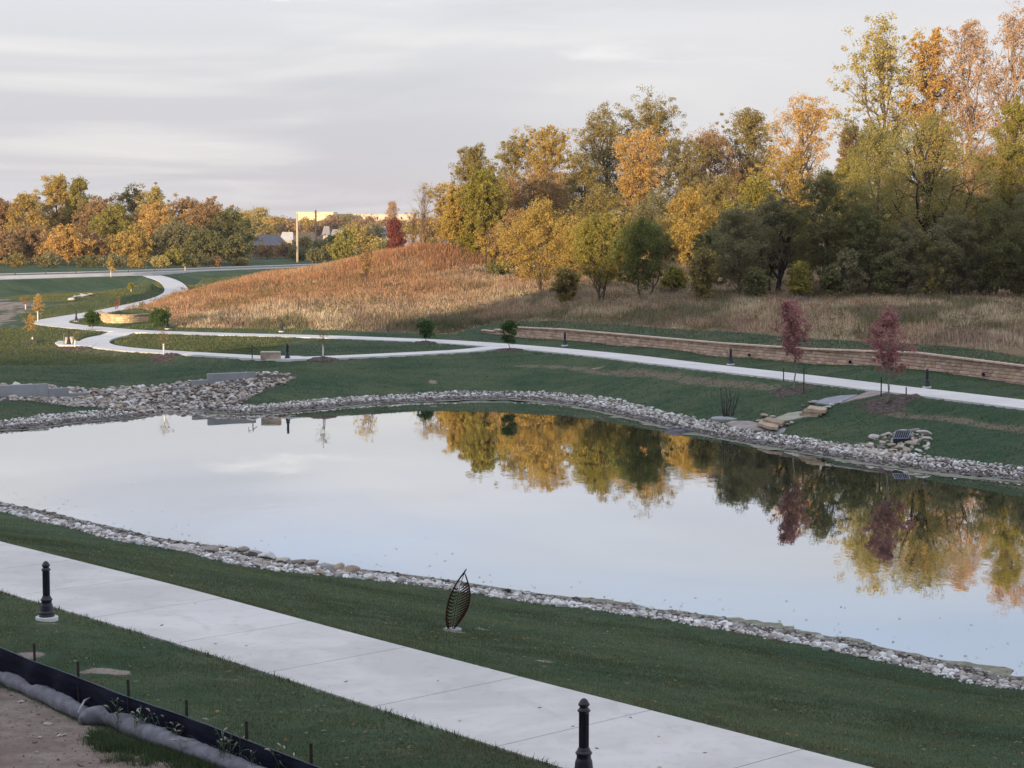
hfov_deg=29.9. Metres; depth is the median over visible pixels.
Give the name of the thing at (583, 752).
bollard
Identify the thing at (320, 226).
tree
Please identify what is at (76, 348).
mulch bed
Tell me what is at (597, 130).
tree
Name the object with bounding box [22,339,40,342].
mulch bed
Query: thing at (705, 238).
tree
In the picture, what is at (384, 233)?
house
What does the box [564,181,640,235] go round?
tree
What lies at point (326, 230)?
house
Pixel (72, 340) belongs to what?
stone bench
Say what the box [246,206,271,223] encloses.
tree
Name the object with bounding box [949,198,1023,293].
tree
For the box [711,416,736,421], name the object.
stone disc
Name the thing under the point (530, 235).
tree
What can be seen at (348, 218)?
tree
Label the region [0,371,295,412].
riprap
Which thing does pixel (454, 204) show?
tree
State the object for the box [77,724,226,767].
weedy grass
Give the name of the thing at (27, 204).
tree
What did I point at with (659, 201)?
tree
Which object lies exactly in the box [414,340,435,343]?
mulch bed
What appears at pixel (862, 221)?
tree
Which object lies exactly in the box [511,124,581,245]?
tree
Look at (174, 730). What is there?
weed
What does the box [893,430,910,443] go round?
drain outlet
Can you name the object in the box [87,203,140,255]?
tree
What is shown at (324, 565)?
boulder
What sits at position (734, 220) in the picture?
tree
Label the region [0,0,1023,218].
sky
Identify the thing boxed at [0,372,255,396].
weir wall
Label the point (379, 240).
tree
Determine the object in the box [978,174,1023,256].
tree
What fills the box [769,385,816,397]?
mulch bed
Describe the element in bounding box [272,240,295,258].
tree
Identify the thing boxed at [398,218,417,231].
tree
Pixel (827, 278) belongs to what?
shrub
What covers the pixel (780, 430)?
flagstone
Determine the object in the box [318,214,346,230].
tree
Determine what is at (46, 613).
bollard
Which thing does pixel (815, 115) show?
tree
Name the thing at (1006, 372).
retaining wall
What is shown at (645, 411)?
riprap
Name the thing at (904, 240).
tree
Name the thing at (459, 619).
leaf sculpture
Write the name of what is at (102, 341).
loop path
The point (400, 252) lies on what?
meadow grass
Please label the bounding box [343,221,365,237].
tree
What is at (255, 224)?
tree
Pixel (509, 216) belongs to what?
tree
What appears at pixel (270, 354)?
stone bench
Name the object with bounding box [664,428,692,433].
flagstone
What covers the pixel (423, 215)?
bare tree
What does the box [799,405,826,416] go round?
stone steps
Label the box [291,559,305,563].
boulder
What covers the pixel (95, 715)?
filter sock
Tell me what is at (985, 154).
tree
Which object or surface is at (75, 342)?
young tree
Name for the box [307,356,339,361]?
mulch bed
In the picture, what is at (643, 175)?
tree
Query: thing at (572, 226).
tree
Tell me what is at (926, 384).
bollard
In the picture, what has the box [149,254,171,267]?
bush
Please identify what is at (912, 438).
riprap
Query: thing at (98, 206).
tree
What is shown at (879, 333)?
young tree
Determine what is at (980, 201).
tree
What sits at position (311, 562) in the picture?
boulder
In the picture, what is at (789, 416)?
path slab
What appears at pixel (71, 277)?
roadside path
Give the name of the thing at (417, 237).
house
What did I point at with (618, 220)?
tree
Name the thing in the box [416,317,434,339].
young tree
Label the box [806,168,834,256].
tree
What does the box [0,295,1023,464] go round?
lawn grass
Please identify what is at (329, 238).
tree
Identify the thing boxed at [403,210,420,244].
bare tree
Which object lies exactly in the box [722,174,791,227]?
tree
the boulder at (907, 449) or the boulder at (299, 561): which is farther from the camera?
the boulder at (907, 449)
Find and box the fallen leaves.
[2,514,1023,766]
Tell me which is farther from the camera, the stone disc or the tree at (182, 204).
the tree at (182, 204)
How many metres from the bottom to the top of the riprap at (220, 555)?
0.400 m
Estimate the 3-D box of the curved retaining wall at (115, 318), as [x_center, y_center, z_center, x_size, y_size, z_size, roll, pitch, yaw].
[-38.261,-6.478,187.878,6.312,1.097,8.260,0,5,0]
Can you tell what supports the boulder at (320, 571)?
on the ground at (22, 734)
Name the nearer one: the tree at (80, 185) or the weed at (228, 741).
the weed at (228, 741)
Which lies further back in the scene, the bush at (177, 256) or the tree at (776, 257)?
the bush at (177, 256)
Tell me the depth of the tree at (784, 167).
243.72 m
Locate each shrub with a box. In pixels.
[483,258,511,275]
[513,263,537,279]
[549,264,581,301]
[659,264,689,290]
[687,246,721,300]
[720,387,739,416]
[741,266,772,297]
[785,260,815,296]
[816,262,846,295]
[829,247,871,295]
[868,252,905,296]
[909,240,951,295]
[941,264,972,296]
[963,253,999,294]
[999,256,1023,296]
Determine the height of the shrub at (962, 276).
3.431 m
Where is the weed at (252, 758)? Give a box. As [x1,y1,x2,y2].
[243,749,261,766]
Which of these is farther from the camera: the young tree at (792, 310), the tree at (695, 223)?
the tree at (695, 223)
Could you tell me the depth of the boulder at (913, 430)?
96.68 m
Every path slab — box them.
[776,411,807,420]
[814,394,856,405]
[839,391,887,404]
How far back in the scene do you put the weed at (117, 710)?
27.68 m
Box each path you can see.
[0,274,151,279]
[0,541,872,767]
[35,276,1023,409]
[80,331,510,360]
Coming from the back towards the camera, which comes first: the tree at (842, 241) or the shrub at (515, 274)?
the shrub at (515, 274)
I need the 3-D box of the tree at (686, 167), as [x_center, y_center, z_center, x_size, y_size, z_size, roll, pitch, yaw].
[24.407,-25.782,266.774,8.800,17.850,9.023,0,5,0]
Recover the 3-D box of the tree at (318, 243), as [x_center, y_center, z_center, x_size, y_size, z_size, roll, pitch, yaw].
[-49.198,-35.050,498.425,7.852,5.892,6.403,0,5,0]
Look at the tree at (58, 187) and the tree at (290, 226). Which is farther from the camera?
the tree at (290, 226)
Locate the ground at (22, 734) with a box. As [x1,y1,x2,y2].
[0,218,1023,767]
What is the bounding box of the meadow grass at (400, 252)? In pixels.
[134,241,1023,349]
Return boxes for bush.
[2,253,32,266]
[31,251,61,267]
[73,253,101,266]
[97,253,126,266]
[126,256,147,267]
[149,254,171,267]
[163,247,186,266]
[180,252,205,266]
[206,255,223,266]
[231,256,248,265]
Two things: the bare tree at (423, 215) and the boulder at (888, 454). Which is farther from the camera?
the bare tree at (423, 215)
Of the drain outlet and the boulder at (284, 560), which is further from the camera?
the drain outlet
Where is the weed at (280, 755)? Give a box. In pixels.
[265,743,298,767]
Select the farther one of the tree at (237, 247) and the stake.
the tree at (237, 247)
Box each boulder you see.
[166,544,194,549]
[204,545,218,553]
[223,546,235,550]
[237,546,249,551]
[246,384,256,387]
[246,550,262,555]
[257,551,277,558]
[275,557,290,563]
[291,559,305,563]
[304,559,318,565]
[314,569,325,574]
[316,562,333,568]
[334,562,344,569]
[342,565,360,572]
[866,449,879,454]
[868,434,879,439]
[883,452,892,457]
[903,447,910,452]
[905,440,916,445]
[909,428,919,432]
[916,430,931,434]
[922,436,932,440]
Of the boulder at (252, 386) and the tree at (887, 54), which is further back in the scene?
the tree at (887, 54)
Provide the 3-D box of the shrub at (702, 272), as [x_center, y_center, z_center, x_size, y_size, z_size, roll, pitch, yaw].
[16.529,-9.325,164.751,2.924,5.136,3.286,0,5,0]
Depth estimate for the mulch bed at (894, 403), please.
103.32 m
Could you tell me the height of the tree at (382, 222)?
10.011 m
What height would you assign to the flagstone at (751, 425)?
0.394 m
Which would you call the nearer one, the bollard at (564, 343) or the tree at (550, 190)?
the bollard at (564, 343)
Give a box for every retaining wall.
[98,310,152,323]
[481,326,1023,384]
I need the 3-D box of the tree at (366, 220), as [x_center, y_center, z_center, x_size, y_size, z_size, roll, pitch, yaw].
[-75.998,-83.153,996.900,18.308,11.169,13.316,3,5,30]
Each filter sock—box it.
[0,672,88,718]
[78,705,265,767]
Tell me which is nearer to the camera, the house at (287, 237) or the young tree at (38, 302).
the young tree at (38, 302)
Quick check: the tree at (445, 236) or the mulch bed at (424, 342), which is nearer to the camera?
the mulch bed at (424, 342)
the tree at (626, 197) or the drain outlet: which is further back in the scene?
the tree at (626, 197)
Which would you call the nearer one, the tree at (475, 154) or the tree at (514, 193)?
the tree at (514, 193)
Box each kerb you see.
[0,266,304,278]
[4,264,314,273]
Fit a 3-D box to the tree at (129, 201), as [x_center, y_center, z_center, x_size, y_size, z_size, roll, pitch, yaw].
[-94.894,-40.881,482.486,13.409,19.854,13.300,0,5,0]
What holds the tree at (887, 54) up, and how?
on the ground at (22, 734)
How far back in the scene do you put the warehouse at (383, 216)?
1534.21 m
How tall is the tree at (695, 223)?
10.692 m
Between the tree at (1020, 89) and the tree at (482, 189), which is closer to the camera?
the tree at (482, 189)
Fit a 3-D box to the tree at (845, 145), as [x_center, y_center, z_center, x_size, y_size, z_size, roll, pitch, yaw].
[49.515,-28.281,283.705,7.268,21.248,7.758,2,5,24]
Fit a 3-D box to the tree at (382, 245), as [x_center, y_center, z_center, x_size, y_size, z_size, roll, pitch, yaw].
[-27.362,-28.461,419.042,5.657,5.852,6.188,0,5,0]
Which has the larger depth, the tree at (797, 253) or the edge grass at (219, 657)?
the tree at (797, 253)
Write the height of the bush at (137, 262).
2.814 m
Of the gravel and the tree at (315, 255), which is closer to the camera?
the gravel
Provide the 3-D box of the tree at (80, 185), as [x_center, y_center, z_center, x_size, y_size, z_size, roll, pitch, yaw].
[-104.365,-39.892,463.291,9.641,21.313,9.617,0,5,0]
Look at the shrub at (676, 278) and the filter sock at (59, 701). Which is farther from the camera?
the shrub at (676, 278)
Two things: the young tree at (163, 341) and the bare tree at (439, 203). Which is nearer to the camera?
the young tree at (163, 341)
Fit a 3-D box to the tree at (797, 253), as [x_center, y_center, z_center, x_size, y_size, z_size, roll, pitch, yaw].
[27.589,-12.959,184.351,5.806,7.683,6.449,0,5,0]
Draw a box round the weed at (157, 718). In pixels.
[146,708,168,730]
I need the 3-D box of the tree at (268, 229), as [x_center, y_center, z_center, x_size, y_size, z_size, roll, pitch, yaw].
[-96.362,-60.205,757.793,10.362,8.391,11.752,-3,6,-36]
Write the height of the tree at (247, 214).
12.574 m
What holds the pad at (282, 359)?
on the ground at (22, 734)
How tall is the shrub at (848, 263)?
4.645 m
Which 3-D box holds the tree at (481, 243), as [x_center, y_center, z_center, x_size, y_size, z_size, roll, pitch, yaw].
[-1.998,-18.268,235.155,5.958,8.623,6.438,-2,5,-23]
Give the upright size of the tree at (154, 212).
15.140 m
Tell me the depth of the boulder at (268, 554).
65.23 m
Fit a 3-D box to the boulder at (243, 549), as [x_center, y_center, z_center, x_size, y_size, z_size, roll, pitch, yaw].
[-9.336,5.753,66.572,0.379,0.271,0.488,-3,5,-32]
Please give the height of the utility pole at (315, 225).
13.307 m
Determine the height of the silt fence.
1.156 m
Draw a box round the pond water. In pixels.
[0,403,1023,675]
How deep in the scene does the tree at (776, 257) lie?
170.83 m
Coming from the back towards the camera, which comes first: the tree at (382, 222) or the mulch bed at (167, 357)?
the tree at (382, 222)
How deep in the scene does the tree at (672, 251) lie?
243.69 m
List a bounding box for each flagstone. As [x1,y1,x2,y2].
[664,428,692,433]
[725,421,769,430]
[766,427,785,433]
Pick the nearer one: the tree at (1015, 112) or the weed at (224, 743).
the weed at (224, 743)
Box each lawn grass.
[0,276,304,364]
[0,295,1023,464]
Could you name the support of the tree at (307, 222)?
on the ground at (22, 734)
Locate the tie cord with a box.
[77,697,90,713]
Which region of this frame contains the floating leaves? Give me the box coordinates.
[47,416,1022,665]
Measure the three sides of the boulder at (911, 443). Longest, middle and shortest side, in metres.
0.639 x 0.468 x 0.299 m
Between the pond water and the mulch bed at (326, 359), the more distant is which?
the mulch bed at (326, 359)
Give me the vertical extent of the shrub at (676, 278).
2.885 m
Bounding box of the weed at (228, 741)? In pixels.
[202,718,244,757]
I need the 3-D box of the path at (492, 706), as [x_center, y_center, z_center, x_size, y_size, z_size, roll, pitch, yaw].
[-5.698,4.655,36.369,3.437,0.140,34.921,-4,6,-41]
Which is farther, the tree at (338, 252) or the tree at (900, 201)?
the tree at (338, 252)
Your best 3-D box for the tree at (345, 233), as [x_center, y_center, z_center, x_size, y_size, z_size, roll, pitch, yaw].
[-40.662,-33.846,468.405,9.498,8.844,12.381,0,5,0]
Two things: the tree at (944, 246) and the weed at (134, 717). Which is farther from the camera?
the tree at (944, 246)
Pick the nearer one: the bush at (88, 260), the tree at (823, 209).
the tree at (823, 209)
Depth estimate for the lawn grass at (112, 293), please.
160.39 m
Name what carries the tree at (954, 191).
on the ground at (22, 734)
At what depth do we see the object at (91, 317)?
171.82 m
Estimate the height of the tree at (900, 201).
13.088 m
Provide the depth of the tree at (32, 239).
427.36 m
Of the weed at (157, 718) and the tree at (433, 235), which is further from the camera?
the tree at (433, 235)
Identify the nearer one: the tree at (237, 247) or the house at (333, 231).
the tree at (237, 247)
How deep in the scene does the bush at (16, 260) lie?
398.68 m
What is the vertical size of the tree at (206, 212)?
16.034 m
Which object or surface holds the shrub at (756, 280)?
on the ground at (22, 734)
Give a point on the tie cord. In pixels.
(83, 702)
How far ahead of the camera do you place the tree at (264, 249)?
497.94 m
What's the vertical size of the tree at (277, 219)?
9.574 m
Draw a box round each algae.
[0,399,1023,482]
[14,505,1023,678]
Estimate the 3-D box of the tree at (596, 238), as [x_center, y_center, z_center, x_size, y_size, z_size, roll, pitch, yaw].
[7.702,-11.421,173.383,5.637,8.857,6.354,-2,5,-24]
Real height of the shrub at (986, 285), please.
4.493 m
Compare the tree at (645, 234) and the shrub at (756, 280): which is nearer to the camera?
the shrub at (756, 280)
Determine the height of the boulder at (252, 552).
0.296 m
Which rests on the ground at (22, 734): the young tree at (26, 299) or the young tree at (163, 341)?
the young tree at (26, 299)
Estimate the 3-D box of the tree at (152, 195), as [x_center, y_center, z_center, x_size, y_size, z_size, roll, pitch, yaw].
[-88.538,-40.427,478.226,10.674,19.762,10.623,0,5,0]
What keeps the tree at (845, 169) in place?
on the ground at (22, 734)
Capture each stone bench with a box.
[65,337,73,343]
[260,351,280,358]
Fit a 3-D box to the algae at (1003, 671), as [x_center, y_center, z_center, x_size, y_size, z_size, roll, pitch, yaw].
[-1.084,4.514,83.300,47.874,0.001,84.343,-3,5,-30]
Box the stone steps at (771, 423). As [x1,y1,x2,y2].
[757,417,785,429]
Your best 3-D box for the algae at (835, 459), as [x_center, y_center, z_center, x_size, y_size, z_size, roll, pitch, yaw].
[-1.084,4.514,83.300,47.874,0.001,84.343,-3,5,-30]
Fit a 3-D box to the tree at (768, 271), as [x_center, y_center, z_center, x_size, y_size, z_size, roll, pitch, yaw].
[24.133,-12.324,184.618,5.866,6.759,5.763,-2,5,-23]
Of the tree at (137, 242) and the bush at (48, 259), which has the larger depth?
the tree at (137, 242)
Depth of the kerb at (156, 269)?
371.49 m
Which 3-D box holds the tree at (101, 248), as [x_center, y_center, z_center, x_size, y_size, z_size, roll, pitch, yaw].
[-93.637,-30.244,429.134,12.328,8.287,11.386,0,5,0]
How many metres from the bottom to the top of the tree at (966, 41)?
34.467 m
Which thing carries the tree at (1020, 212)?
on the ground at (22, 734)
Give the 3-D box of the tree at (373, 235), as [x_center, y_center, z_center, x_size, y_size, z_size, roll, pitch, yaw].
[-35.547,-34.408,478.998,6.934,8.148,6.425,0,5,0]
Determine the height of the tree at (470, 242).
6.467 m
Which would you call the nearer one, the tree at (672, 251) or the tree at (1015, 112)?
the tree at (1015, 112)
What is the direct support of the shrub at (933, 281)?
on the ground at (22, 734)
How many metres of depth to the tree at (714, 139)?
276.64 m
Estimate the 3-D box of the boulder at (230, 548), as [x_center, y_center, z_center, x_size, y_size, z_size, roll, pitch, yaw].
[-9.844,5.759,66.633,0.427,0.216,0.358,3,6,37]
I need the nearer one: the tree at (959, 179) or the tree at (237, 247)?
the tree at (959, 179)
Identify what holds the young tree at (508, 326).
on the mulch bed at (508, 349)
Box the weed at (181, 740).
[171,735,196,747]
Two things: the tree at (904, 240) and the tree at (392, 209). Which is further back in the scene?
the tree at (392, 209)
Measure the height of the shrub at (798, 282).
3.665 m
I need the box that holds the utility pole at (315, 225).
[315,210,316,241]
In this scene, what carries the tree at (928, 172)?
on the ground at (22, 734)
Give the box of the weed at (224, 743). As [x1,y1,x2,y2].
[210,728,235,757]
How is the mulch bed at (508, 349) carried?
on the ground at (22, 734)
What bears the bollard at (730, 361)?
on the ground at (22, 734)
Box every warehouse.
[296,212,337,220]
[338,214,415,221]
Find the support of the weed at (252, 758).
on the ground at (22, 734)
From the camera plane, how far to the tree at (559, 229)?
256.05 m
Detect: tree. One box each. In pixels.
[0,198,22,254]
[0,229,27,264]
[3,191,56,259]
[6,223,59,264]
[20,295,28,308]
[21,314,36,339]
[31,173,77,256]
[31,293,45,320]
[37,223,97,264]
[62,174,94,254]
[71,195,125,237]
[71,230,118,264]
[73,331,77,346]
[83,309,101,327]
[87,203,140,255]
[105,223,156,261]
[106,257,115,272]
[109,182,145,233]
[124,200,193,255]
[127,282,134,290]
[135,182,176,257]
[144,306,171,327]
[149,216,196,255]
[155,196,214,251]
[158,330,172,354]
[178,196,237,260]
[181,225,232,264]
[206,206,262,263]
[213,232,254,263]
[237,208,254,229]
[243,215,265,235]
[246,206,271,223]
[251,241,280,258]
[255,221,281,236]
[261,215,290,231]
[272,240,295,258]
[276,217,309,235]
[287,246,308,260]
[290,234,312,257]
[295,216,317,234]
[304,247,324,263]
[306,243,342,262]
[307,238,328,257]
[308,220,332,235]
[314,326,328,355]
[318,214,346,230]
[320,233,338,244]
[327,237,354,260]
[329,227,363,257]
[338,213,361,227]
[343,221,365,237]
[350,213,378,226]
[352,226,377,287]
[357,230,377,253]
[363,233,387,251]
[366,221,385,236]
[372,217,389,234]
[374,240,388,251]
[385,201,399,218]
[385,216,407,250]
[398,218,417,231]
[401,223,420,234]
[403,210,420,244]
[412,178,436,243]
[415,220,438,243]
[415,234,436,244]
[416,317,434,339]
[425,182,457,243]
[429,208,457,246]
[441,181,475,256]
[448,142,497,198]
[452,155,513,265]
[452,212,487,256]
[465,203,507,262]
[469,170,537,229]
[484,135,533,207]
[487,194,581,289]
[488,207,542,270]
[500,320,520,347]
[507,162,576,247]
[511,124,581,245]
[544,215,593,271]
[546,213,583,241]
[553,152,616,220]
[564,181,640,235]
[565,100,636,210]
[567,208,633,302]
[593,208,641,283]
[601,213,675,298]
[602,84,691,216]
[607,172,662,223]
[610,125,671,221]
[623,186,687,258]
[643,224,686,261]
[656,183,718,275]
[657,134,720,255]
[676,121,751,251]
[684,224,737,285]
[687,172,746,231]
[707,198,776,295]
[718,107,782,209]
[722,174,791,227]
[729,223,790,280]
[746,153,815,233]
[747,192,812,290]
[764,91,839,225]
[770,299,815,387]
[775,209,823,281]
[777,162,865,291]
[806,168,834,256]
[816,154,889,234]
[821,10,954,233]
[825,209,890,282]
[827,202,902,292]
[833,120,870,204]
[838,116,924,282]
[857,106,1003,240]
[860,302,917,401]
[861,146,923,229]
[870,175,923,254]
[875,217,937,293]
[885,175,965,261]
[896,26,968,212]
[908,18,1023,260]
[911,205,991,296]
[942,160,978,209]
[945,192,999,276]
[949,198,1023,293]
[950,138,1019,242]
[960,0,1023,186]
[974,96,1023,250]
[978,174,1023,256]
[989,193,1023,289]
[1009,77,1023,126]
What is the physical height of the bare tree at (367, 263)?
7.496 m
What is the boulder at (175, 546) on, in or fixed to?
on the ground at (22, 734)
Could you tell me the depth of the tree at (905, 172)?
297.33 m
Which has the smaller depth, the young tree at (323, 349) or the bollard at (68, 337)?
the young tree at (323, 349)
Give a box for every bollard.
[35,561,57,621]
[66,330,70,343]
[284,343,290,358]
[561,332,567,345]
[574,698,592,767]
[727,348,734,364]
[922,368,930,388]
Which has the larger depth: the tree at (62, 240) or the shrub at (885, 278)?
the tree at (62, 240)
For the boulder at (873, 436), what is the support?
on the ground at (22, 734)
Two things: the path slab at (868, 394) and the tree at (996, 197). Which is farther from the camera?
the tree at (996, 197)
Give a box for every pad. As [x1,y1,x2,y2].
[55,341,95,346]
[238,355,309,361]
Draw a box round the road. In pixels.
[0,264,316,275]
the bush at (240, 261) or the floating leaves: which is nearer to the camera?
the floating leaves
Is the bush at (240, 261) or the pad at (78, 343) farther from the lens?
the bush at (240, 261)
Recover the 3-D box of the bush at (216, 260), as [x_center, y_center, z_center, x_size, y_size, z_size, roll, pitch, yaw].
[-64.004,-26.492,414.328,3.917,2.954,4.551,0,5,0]
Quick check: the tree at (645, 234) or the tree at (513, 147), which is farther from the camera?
the tree at (513, 147)
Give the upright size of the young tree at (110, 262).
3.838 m
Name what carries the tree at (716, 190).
on the ground at (22, 734)
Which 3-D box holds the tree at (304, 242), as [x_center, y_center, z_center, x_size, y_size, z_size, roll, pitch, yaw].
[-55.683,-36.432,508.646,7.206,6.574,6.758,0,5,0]
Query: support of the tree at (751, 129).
on the ground at (22, 734)
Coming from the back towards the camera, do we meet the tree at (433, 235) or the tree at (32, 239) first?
the tree at (433, 235)
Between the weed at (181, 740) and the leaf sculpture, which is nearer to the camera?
the weed at (181, 740)
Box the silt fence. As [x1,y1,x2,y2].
[0,643,320,767]
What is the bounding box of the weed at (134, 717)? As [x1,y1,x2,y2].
[130,707,150,726]
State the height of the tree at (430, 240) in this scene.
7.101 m
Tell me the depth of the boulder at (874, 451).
93.82 m
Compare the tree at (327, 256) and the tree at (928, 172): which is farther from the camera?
the tree at (327, 256)
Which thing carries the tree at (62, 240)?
on the ground at (22, 734)
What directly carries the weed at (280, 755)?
on the ground at (22, 734)
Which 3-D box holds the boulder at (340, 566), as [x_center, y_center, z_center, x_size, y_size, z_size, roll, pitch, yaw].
[-5.664,6.008,62.830,0.304,0.303,0.640,17,20,3]
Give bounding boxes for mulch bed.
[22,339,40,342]
[60,346,90,351]
[149,353,179,362]
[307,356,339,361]
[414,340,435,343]
[495,348,522,351]
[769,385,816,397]
[857,393,922,413]
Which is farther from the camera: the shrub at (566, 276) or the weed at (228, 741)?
the shrub at (566, 276)
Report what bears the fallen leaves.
on the ground at (22, 734)
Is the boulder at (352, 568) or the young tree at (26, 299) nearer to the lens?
the boulder at (352, 568)
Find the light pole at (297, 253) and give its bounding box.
[295,213,298,263]
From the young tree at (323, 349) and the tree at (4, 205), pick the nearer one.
the young tree at (323, 349)
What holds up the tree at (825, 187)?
on the ground at (22, 734)
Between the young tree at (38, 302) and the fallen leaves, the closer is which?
the fallen leaves
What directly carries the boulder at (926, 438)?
on the ground at (22, 734)
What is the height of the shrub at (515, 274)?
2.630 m
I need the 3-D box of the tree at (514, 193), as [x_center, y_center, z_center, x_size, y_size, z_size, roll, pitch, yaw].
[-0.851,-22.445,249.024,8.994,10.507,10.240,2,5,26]
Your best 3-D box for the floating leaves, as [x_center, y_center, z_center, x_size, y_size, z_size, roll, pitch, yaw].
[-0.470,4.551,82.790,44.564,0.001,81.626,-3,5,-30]
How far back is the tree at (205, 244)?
427.27 m
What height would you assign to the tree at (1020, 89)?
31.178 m
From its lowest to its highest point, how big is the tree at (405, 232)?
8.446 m
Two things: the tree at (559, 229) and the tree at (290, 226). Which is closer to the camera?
the tree at (559, 229)
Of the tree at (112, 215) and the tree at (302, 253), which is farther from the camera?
the tree at (302, 253)
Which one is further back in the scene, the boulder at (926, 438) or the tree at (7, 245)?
the tree at (7, 245)
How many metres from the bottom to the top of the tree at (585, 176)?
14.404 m
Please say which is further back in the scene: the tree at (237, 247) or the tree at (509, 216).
the tree at (237, 247)
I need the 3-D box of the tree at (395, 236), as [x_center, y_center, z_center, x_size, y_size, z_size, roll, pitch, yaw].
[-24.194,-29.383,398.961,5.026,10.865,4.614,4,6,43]
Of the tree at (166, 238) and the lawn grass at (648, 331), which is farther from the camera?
the tree at (166, 238)
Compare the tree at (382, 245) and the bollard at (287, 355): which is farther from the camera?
the tree at (382, 245)
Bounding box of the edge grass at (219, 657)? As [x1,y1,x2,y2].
[0,589,566,767]
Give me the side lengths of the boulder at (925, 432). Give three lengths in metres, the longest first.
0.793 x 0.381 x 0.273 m
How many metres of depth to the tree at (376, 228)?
715.45 m
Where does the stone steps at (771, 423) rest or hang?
on the ground at (22, 734)
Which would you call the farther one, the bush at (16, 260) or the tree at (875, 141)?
the bush at (16, 260)
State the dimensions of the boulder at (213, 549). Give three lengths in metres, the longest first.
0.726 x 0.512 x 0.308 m
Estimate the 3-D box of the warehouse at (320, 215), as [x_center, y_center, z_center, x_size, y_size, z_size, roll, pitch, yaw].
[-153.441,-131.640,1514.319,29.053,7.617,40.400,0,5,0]
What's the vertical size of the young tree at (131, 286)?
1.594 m
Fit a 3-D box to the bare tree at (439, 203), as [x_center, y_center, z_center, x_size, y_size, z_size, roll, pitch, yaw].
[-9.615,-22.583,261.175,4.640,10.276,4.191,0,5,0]
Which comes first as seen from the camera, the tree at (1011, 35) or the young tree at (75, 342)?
the young tree at (75, 342)
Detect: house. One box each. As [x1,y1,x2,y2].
[251,235,287,256]
[281,232,295,244]
[322,226,330,239]
[331,229,341,235]
[379,226,386,238]
[401,235,419,246]
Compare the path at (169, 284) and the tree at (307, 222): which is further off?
the tree at (307, 222)
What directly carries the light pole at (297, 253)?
on the ground at (22, 734)
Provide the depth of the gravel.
27.18 m
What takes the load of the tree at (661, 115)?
on the ground at (22, 734)
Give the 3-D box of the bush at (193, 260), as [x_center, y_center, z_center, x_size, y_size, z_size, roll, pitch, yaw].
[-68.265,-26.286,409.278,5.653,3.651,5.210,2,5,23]
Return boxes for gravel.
[0,687,187,767]
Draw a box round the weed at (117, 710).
[99,698,124,731]
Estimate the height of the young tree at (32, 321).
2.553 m
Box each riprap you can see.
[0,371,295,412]
[0,390,1023,474]
[0,507,1023,689]
[847,431,930,459]
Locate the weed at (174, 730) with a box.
[170,722,184,734]
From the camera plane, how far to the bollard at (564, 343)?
147.27 m
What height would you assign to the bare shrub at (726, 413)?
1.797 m
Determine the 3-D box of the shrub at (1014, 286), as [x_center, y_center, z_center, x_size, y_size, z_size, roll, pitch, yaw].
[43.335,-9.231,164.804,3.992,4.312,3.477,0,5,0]
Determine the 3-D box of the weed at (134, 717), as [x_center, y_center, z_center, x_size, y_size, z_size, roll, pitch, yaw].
[-5.283,4.829,27.318,0.407,0.474,0.508,-3,5,-31]
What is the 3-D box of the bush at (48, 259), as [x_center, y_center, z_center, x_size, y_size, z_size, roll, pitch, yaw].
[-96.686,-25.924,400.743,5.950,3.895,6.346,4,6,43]
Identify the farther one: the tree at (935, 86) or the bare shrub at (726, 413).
the tree at (935, 86)
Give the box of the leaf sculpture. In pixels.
[443,569,470,630]
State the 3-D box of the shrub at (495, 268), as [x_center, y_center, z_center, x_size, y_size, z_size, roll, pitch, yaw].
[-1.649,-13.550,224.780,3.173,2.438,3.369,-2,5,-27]
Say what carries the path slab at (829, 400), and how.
on the ground at (22, 734)
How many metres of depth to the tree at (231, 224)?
441.88 m
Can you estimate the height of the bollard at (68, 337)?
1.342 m
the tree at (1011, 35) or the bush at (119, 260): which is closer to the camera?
the tree at (1011, 35)

